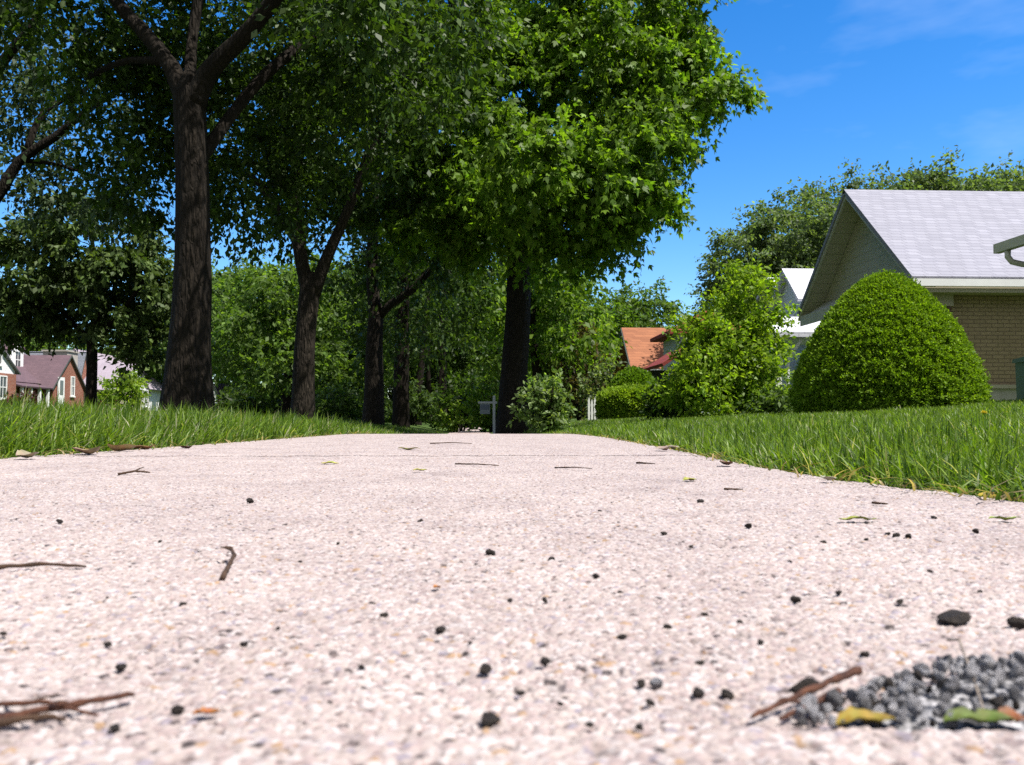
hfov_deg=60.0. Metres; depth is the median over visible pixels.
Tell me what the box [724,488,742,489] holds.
twig
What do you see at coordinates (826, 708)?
asphalt chunk
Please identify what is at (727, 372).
young tree
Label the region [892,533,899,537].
pebble
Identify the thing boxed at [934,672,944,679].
asphalt chunk
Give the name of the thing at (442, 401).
shrub
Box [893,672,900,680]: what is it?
asphalt chunk
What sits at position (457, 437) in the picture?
sidewalk aggregate
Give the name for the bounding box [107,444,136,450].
fallen leaf
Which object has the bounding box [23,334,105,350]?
background tree
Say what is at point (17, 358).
window
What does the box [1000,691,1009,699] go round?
asphalt chunk
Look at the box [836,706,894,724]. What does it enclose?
fallen leaf
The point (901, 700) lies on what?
asphalt chunk
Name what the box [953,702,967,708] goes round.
asphalt chunk
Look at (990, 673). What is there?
asphalt chunk
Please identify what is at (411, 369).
background tree
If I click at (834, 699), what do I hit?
asphalt chunk
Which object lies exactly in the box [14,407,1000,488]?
lawn ground
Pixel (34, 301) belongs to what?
street tree
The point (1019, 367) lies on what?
rubbish bin
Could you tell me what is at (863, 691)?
asphalt chunk
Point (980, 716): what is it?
fallen leaf
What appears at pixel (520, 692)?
grit speck
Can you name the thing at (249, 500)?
grit speck
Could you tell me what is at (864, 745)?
sidewalk aggregate
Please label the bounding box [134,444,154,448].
fallen leaf
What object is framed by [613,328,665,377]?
house
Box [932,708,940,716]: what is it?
asphalt chunk
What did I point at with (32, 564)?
twig
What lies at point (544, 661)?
pebble
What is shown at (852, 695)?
asphalt chunk
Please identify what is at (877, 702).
asphalt chunk
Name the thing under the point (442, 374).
shade tree
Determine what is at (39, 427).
verge grass
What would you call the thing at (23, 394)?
shrub
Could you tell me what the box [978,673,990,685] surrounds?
asphalt chunk
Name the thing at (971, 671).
asphalt chunk
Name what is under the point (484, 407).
hanging sign
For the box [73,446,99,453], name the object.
fallen leaf
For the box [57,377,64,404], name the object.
door
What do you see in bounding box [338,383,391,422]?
shrub
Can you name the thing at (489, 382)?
shrub
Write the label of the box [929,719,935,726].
asphalt chunk
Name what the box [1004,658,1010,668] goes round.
asphalt chunk
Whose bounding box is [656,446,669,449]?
fallen leaf
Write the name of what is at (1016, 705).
asphalt chunk
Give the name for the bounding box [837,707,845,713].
asphalt chunk
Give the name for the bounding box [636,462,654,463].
twig
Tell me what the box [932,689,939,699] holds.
asphalt chunk
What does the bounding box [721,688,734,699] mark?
pebble
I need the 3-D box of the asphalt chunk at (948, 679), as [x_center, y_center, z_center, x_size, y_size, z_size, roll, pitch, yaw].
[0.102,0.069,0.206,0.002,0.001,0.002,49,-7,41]
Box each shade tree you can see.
[0,0,533,413]
[164,0,511,420]
[220,0,518,425]
[248,15,504,427]
[339,230,501,424]
[360,237,507,427]
[385,240,492,423]
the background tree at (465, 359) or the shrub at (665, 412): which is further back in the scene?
the background tree at (465, 359)
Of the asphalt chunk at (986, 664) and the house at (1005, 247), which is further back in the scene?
the house at (1005, 247)
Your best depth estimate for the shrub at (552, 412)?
14.90 m
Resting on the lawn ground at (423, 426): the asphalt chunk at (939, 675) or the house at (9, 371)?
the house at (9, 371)
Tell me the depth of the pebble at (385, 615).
0.30 m
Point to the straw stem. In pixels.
(967, 662)
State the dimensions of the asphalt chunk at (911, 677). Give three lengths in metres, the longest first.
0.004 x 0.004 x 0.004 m
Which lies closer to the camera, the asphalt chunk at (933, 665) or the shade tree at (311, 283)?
the asphalt chunk at (933, 665)
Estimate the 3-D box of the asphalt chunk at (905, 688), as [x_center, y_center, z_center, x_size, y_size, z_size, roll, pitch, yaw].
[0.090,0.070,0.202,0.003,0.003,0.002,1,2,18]
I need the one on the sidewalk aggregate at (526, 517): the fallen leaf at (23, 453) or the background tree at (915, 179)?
the fallen leaf at (23, 453)
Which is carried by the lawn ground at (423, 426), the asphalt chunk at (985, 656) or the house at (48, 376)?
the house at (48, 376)
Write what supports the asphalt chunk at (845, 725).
on the grit bed
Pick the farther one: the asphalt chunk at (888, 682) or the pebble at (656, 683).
the pebble at (656, 683)
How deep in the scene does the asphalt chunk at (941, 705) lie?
0.20 m
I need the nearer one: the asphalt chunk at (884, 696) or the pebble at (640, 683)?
the asphalt chunk at (884, 696)
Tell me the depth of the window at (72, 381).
58.02 m
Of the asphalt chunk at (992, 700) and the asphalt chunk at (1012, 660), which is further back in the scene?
the asphalt chunk at (1012, 660)
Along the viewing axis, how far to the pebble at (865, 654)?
0.25 m
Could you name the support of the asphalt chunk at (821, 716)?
on the grit bed
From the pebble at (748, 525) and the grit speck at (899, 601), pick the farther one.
the pebble at (748, 525)
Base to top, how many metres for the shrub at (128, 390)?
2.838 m
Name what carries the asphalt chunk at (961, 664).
on the grit bed
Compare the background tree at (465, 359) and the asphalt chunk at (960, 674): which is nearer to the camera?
the asphalt chunk at (960, 674)
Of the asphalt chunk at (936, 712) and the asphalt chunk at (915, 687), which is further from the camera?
the asphalt chunk at (915, 687)
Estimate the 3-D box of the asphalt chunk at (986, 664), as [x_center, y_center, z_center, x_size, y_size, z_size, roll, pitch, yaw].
[0.119,0.072,0.223,0.004,0.005,0.003,19,39,16]
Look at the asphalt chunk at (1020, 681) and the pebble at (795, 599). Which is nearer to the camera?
the asphalt chunk at (1020, 681)
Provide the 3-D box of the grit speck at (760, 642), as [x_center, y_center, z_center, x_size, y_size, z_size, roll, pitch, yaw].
[0.074,0.077,0.263,0.002,0.002,0.002,-1,10,9]
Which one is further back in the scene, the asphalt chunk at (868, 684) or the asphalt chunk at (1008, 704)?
the asphalt chunk at (868, 684)
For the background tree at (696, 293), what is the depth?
57.55 m
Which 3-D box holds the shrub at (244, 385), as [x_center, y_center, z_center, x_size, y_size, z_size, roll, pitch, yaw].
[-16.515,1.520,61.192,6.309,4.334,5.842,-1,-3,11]
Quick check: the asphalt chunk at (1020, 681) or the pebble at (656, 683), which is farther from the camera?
the pebble at (656, 683)
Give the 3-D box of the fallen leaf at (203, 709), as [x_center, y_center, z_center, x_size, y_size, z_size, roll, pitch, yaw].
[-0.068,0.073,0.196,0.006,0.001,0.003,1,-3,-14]
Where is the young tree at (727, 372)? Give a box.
[647,253,801,417]
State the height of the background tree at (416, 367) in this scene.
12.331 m
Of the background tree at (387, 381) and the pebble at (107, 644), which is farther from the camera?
the background tree at (387, 381)
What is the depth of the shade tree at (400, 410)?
27.77 m
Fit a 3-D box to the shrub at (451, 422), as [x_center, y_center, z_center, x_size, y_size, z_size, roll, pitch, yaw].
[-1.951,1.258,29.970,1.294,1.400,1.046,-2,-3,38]
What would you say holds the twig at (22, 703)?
on the sidewalk aggregate at (526, 517)
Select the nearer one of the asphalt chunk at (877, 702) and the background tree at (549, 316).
the asphalt chunk at (877, 702)
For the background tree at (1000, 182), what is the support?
on the lawn ground at (423, 426)
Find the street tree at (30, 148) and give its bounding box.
[0,1,162,270]
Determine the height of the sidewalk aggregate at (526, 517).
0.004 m
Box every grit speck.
[239,642,247,646]
[246,498,253,502]
[515,690,525,695]
[585,721,594,727]
[635,723,643,730]
[645,698,655,705]
[694,660,704,664]
[757,639,763,644]
[896,599,903,604]
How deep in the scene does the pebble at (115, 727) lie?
0.19 m
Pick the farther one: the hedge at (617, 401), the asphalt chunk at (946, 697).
the hedge at (617, 401)
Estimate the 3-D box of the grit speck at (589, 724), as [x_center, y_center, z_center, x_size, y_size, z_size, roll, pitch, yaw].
[0.017,0.074,0.191,0.002,0.002,0.002,-1,7,44]
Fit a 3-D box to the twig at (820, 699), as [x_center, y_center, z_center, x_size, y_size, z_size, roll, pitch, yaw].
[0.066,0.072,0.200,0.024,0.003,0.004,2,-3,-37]
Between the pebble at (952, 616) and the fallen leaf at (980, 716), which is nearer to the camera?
the fallen leaf at (980, 716)
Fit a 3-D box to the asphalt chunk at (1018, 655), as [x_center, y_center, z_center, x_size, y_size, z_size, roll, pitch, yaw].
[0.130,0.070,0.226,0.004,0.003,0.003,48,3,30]
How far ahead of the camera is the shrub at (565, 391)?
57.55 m
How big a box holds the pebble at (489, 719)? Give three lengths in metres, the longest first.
0.005 x 0.004 x 0.003 m
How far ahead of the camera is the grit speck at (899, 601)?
0.32 m
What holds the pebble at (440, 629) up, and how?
on the sidewalk aggregate at (526, 517)
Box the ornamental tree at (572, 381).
[541,321,619,419]
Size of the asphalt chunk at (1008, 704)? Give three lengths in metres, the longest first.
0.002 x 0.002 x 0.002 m
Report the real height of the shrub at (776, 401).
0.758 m
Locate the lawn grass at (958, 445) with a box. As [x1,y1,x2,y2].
[517,398,1023,501]
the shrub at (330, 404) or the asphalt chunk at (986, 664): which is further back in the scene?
the shrub at (330, 404)
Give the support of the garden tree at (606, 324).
on the lawn ground at (423, 426)
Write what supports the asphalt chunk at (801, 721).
on the grit bed
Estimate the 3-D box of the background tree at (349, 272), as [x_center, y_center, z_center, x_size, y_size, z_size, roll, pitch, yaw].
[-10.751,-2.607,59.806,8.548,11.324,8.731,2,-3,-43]
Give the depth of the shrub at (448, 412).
60.53 m
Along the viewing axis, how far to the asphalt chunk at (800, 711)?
0.19 m
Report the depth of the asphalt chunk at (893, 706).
0.20 m
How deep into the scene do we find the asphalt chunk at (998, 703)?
0.20 m
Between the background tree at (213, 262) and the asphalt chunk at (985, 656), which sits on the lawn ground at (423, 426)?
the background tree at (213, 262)
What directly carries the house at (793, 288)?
on the lawn ground at (423, 426)
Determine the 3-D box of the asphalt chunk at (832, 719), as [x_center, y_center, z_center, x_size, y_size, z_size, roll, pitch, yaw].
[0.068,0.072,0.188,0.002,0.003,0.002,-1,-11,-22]
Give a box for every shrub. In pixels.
[1,389,37,405]
[97,367,151,413]
[214,384,258,412]
[220,389,280,416]
[227,376,283,397]
[240,375,316,417]
[287,374,363,420]
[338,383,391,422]
[363,374,435,421]
[384,373,442,425]
[422,376,482,426]
[426,367,496,430]
[433,400,472,432]
[456,373,499,431]
[477,376,498,396]
[506,367,577,433]
[528,380,580,418]
[572,352,630,419]
[606,365,657,386]
[633,373,692,420]
[734,379,793,414]
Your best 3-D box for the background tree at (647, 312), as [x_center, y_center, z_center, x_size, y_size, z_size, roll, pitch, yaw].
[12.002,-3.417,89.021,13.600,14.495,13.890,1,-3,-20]
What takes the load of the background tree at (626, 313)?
on the lawn ground at (423, 426)
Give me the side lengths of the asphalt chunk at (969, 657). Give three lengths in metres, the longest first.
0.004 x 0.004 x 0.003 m
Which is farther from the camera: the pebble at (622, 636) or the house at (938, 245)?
the house at (938, 245)
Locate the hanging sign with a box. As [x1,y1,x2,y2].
[478,395,496,433]
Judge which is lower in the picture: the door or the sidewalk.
the sidewalk
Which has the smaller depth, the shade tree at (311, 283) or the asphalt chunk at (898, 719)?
the asphalt chunk at (898, 719)
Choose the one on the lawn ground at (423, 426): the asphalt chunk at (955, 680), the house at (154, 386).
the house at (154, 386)
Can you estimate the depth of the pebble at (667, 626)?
0.28 m
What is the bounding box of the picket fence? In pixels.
[587,398,595,420]
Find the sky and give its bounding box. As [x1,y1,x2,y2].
[0,0,1023,398]
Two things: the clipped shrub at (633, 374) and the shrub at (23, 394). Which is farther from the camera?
the shrub at (23, 394)
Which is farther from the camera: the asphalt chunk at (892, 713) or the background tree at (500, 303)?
the background tree at (500, 303)
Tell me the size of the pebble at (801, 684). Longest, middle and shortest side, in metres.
0.007 x 0.006 x 0.004 m
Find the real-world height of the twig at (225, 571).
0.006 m
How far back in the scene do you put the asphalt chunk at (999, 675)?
0.20 m
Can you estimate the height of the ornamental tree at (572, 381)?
4.046 m
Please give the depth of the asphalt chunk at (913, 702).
0.19 m
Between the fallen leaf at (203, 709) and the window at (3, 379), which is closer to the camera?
the fallen leaf at (203, 709)
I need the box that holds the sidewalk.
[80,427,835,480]
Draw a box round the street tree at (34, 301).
[0,185,173,410]
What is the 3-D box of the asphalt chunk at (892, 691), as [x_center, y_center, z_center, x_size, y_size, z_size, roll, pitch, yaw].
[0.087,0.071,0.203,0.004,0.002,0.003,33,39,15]
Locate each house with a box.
[0,348,20,401]
[4,344,85,406]
[24,351,85,379]
[72,349,161,410]
[159,377,218,402]
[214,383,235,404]
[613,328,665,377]
[644,311,733,412]
[735,268,819,409]
[797,189,1023,400]
[993,234,1023,266]
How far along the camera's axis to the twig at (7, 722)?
0.19 m
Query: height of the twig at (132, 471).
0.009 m
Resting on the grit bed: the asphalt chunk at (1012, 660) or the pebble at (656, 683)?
the asphalt chunk at (1012, 660)
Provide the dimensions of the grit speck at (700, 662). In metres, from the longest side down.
0.003 x 0.002 x 0.002 m
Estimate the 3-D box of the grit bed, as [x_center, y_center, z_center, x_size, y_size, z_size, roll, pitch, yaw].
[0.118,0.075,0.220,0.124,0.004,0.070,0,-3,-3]
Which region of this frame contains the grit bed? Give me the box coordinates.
[826,676,1023,731]
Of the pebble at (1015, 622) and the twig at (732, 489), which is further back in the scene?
the twig at (732, 489)
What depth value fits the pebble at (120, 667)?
0.23 m
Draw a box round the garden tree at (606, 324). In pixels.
[566,304,617,418]
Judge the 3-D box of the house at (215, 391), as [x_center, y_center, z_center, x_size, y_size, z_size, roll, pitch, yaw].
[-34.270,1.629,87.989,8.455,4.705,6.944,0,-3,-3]
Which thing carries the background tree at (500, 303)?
on the lawn ground at (423, 426)
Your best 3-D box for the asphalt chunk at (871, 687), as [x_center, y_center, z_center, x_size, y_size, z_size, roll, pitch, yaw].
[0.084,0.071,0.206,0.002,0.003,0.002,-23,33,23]
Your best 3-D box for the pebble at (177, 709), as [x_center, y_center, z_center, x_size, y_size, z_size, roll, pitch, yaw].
[-0.075,0.074,0.201,0.003,0.002,0.003,5,7,19]
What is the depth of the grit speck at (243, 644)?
0.26 m
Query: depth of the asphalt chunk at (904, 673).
0.22 m
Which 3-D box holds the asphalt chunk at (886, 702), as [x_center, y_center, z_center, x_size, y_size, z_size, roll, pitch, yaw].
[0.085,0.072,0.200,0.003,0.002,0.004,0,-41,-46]
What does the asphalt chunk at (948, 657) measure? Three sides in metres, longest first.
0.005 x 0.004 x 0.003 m
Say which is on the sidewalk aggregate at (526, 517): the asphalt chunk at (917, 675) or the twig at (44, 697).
the twig at (44, 697)
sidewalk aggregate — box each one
[0,455,1023,745]
[0,726,1023,764]
[37,439,698,456]
[272,434,617,439]
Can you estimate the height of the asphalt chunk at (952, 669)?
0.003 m
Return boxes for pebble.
[103,641,111,646]
[109,723,119,731]
[115,663,126,671]
[171,705,184,714]
[380,612,388,617]
[435,626,445,633]
[479,663,491,674]
[481,711,500,727]
[485,549,495,555]
[540,657,550,665]
[617,634,626,639]
[637,679,644,687]
[649,677,662,688]
[663,624,672,628]
[692,687,704,697]
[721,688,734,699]
[744,523,751,527]
[789,677,818,692]
[790,595,800,602]
[860,651,869,656]
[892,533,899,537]
[937,609,971,623]
[1006,616,1023,628]
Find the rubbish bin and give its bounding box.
[1012,357,1023,399]
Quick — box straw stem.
[946,638,983,708]
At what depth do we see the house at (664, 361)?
36.90 m
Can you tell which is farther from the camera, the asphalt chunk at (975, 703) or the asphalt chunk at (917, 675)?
the asphalt chunk at (917, 675)
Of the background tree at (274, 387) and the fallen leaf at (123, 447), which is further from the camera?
the background tree at (274, 387)
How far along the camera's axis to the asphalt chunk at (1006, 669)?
0.22 m
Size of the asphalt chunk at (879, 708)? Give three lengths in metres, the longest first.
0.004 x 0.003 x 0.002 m
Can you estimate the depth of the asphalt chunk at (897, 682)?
0.21 m
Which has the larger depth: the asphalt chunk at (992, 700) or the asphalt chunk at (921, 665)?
the asphalt chunk at (921, 665)
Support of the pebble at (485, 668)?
on the sidewalk aggregate at (526, 517)
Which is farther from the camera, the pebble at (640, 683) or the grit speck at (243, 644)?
the grit speck at (243, 644)
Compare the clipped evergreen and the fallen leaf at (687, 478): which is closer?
the fallen leaf at (687, 478)
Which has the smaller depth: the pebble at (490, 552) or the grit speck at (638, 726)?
the grit speck at (638, 726)
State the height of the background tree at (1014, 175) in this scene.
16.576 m
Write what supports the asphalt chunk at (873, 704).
on the grit bed
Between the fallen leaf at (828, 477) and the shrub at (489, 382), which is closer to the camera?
the fallen leaf at (828, 477)
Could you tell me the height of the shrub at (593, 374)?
2.492 m
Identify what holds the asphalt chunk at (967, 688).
on the grit bed
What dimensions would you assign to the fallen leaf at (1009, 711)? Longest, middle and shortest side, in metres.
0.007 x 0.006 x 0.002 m
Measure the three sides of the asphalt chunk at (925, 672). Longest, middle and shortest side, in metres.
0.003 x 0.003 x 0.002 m
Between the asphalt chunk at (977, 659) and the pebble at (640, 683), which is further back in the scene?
the asphalt chunk at (977, 659)
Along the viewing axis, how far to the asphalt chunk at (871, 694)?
0.20 m
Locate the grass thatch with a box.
[0,431,1023,501]
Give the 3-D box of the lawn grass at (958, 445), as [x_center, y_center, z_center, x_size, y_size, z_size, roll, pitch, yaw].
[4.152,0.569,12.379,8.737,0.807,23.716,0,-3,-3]
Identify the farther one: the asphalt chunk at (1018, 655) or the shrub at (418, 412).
the shrub at (418, 412)
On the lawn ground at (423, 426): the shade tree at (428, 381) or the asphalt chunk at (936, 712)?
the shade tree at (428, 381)
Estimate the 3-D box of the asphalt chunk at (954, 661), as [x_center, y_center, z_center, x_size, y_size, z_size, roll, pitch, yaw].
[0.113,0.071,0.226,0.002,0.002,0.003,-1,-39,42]
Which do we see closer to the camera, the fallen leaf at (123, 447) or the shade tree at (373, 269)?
the fallen leaf at (123, 447)
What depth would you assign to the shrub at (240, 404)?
42.97 m
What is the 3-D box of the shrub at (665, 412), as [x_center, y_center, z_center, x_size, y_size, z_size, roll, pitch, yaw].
[2.786,0.383,15.360,1.304,1.183,1.018,0,-3,-3]
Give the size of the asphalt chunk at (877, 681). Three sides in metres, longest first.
0.005 x 0.004 x 0.003 m
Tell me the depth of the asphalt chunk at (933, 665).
0.24 m
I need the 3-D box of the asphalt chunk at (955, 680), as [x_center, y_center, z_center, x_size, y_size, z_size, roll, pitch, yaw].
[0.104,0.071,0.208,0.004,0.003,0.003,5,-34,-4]
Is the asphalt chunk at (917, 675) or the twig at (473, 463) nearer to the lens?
the asphalt chunk at (917, 675)
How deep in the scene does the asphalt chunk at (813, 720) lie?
0.19 m
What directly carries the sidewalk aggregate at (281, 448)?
on the sidewalk
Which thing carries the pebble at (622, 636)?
on the sidewalk aggregate at (526, 517)
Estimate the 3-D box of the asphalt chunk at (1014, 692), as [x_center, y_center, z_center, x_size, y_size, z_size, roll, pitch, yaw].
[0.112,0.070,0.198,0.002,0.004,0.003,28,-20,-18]
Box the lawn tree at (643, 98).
[346,0,772,433]
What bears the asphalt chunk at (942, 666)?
on the grit bed
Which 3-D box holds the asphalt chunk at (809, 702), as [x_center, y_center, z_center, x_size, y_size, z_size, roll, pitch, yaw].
[0.067,0.072,0.198,0.005,0.004,0.004,-40,-9,-24]
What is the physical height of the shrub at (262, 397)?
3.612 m
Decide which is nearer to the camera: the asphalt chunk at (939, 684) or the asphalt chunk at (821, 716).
the asphalt chunk at (821, 716)
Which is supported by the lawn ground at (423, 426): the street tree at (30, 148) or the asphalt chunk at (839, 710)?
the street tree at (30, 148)
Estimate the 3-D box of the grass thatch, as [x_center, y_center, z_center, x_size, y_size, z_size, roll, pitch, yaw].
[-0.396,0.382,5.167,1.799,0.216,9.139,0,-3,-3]
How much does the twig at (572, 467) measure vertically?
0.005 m
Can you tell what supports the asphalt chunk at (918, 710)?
on the grit bed
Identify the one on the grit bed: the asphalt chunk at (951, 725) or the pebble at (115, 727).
the asphalt chunk at (951, 725)
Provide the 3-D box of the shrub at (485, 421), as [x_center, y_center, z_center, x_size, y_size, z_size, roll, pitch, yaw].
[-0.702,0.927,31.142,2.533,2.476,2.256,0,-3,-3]
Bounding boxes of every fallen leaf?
[16,449,38,457]
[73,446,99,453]
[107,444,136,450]
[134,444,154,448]
[192,706,219,714]
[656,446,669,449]
[683,477,695,480]
[719,460,732,464]
[820,475,835,480]
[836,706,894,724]
[839,516,876,519]
[943,706,1016,723]
[989,516,1020,519]
[998,706,1023,721]
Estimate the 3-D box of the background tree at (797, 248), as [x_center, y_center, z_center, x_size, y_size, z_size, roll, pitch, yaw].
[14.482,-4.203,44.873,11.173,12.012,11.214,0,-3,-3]
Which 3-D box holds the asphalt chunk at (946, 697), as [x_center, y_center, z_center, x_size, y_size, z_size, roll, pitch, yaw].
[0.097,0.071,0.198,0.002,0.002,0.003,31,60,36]
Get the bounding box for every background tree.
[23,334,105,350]
[97,314,162,382]
[109,253,253,387]
[211,239,364,416]
[211,251,282,392]
[211,255,258,383]
[251,256,394,411]
[258,251,409,411]
[345,269,413,400]
[351,270,457,399]
[410,298,482,377]
[425,319,502,425]
[452,254,573,375]
[455,256,622,416]
[491,279,626,377]
[499,270,632,396]
[547,283,642,374]
[592,275,689,371]
[677,268,747,320]
[692,176,841,314]
[781,157,904,242]
[834,152,970,198]
[906,145,1023,191]
[997,157,1023,191]
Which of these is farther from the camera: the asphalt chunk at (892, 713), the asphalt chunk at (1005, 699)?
the asphalt chunk at (1005, 699)
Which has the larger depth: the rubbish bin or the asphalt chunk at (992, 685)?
the rubbish bin
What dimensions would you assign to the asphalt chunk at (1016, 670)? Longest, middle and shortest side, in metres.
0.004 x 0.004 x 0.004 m
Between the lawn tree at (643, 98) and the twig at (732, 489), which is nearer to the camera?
the twig at (732, 489)
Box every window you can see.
[0,375,7,399]
[14,350,21,366]
[70,376,75,396]
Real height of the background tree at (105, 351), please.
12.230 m
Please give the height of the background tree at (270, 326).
8.145 m
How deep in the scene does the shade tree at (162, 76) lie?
11.84 m
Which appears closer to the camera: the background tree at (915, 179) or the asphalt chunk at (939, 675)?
the asphalt chunk at (939, 675)
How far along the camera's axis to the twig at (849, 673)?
0.21 m
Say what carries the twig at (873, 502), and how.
on the sidewalk aggregate at (526, 517)
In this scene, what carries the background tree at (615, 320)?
on the lawn ground at (423, 426)
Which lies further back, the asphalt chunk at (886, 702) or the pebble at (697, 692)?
the pebble at (697, 692)
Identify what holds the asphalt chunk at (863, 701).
on the grit bed
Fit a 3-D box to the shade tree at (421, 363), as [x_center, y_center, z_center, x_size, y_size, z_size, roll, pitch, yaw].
[-3.979,-4.223,40.292,7.961,12.497,8.619,1,-3,-26]
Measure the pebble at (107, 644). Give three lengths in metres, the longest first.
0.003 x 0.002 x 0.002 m
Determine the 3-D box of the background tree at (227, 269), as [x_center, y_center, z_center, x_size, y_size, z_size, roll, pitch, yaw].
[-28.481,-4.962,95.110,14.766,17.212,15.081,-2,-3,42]
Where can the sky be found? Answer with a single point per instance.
(871, 81)
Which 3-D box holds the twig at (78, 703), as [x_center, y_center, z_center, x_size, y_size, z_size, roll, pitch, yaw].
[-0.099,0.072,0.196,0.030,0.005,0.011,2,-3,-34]
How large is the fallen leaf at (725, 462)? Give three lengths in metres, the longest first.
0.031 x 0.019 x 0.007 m
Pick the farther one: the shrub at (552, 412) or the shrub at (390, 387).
the shrub at (390, 387)
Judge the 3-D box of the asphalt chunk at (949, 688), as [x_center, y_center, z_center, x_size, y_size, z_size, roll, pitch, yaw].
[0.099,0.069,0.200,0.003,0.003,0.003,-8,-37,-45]
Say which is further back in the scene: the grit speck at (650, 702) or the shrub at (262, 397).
the shrub at (262, 397)
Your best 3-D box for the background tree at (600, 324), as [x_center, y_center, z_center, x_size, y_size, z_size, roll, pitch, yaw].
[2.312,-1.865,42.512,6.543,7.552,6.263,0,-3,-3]
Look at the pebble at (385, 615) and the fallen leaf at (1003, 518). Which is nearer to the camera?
the pebble at (385, 615)
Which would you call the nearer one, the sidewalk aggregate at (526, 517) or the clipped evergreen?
the sidewalk aggregate at (526, 517)
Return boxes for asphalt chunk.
[795,706,805,716]
[795,716,805,725]
[798,694,818,713]
[810,708,818,720]
[811,715,816,725]
[818,712,824,724]
[821,703,832,713]
[826,688,843,711]
[828,714,836,726]
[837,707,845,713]
[838,719,849,727]
[846,688,860,703]
[857,695,871,710]
[859,688,877,699]
[865,682,876,691]
[868,684,875,689]
[868,691,874,698]
[869,676,883,693]
[870,698,876,707]
[872,704,884,713]
[874,700,881,704]
[881,691,889,701]
[882,697,895,708]
[883,678,894,690]
[886,687,900,696]
[888,702,897,711]
[889,710,895,716]
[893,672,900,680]
[893,716,902,722]
[895,679,901,688]
[895,707,906,721]
[896,695,905,705]
[897,682,913,695]
[900,670,910,678]
[902,675,916,683]
[906,693,922,717]
[912,662,930,671]
[912,684,919,689]
[913,670,922,681]
[915,707,922,713]
[916,681,925,688]
[918,669,930,677]
[920,716,926,724]
[926,685,932,694]
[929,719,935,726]
[931,660,937,670]
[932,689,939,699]
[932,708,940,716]
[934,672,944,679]
[935,676,946,689]
[935,701,947,715]
[936,661,949,673]
[938,654,952,664]
[940,692,951,702]
[941,683,955,695]
[943,707,958,729]
[946,677,952,682]
[946,677,960,689]
[949,664,955,674]
[952,658,957,665]
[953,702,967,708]
[955,659,968,669]
[956,669,963,679]
[959,685,972,692]
[963,662,979,679]
[967,655,978,666]
[970,698,980,708]
[973,655,979,663]
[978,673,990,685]
[979,658,995,672]
[983,654,993,660]
[986,670,993,677]
[987,677,996,692]
[987,696,1002,705]
[993,667,1004,684]
[993,698,1003,707]
[998,656,1004,662]
[999,694,1007,703]
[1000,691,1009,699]
[1003,665,1009,678]
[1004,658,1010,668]
[1004,702,1011,707]
[1008,685,1020,702]
[1009,661,1023,678]
[1010,657,1016,664]
[1012,701,1019,710]
[1013,650,1023,664]
[1016,677,1023,686]
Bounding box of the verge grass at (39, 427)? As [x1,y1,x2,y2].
[0,382,445,458]
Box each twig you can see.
[0,562,85,569]
[0,691,134,717]
[0,699,98,716]
[0,713,65,726]
[6,693,67,706]
[118,467,149,474]
[220,546,236,580]
[430,442,471,443]
[455,463,498,465]
[554,467,591,468]
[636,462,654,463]
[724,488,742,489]
[750,666,862,718]
[779,687,841,720]
[872,501,887,504]
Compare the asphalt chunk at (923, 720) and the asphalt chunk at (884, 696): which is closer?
the asphalt chunk at (923, 720)
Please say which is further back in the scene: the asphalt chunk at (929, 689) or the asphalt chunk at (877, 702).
the asphalt chunk at (929, 689)
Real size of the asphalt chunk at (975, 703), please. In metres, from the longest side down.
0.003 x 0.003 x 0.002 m
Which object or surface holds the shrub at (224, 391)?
on the lawn ground at (423, 426)
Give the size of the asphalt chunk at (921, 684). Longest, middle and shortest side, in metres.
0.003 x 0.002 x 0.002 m
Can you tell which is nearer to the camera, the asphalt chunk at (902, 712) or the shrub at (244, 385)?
the asphalt chunk at (902, 712)
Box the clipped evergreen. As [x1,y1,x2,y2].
[786,269,994,413]
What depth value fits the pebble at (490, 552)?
0.44 m
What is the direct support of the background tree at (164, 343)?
on the lawn ground at (423, 426)
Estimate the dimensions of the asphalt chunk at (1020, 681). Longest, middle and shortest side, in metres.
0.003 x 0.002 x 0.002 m
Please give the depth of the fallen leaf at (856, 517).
0.58 m
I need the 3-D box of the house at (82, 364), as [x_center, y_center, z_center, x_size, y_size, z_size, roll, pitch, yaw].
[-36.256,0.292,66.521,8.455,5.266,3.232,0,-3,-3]
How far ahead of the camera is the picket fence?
24.62 m
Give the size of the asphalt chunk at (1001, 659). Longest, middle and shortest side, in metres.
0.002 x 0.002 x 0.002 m
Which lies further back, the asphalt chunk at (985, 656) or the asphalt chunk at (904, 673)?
the asphalt chunk at (985, 656)
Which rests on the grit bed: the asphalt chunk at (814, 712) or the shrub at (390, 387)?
the asphalt chunk at (814, 712)
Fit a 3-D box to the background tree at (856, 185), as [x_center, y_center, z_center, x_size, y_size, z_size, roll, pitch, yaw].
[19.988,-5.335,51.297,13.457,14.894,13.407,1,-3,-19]
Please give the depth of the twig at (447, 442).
2.65 m
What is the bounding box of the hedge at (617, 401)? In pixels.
[593,382,679,420]

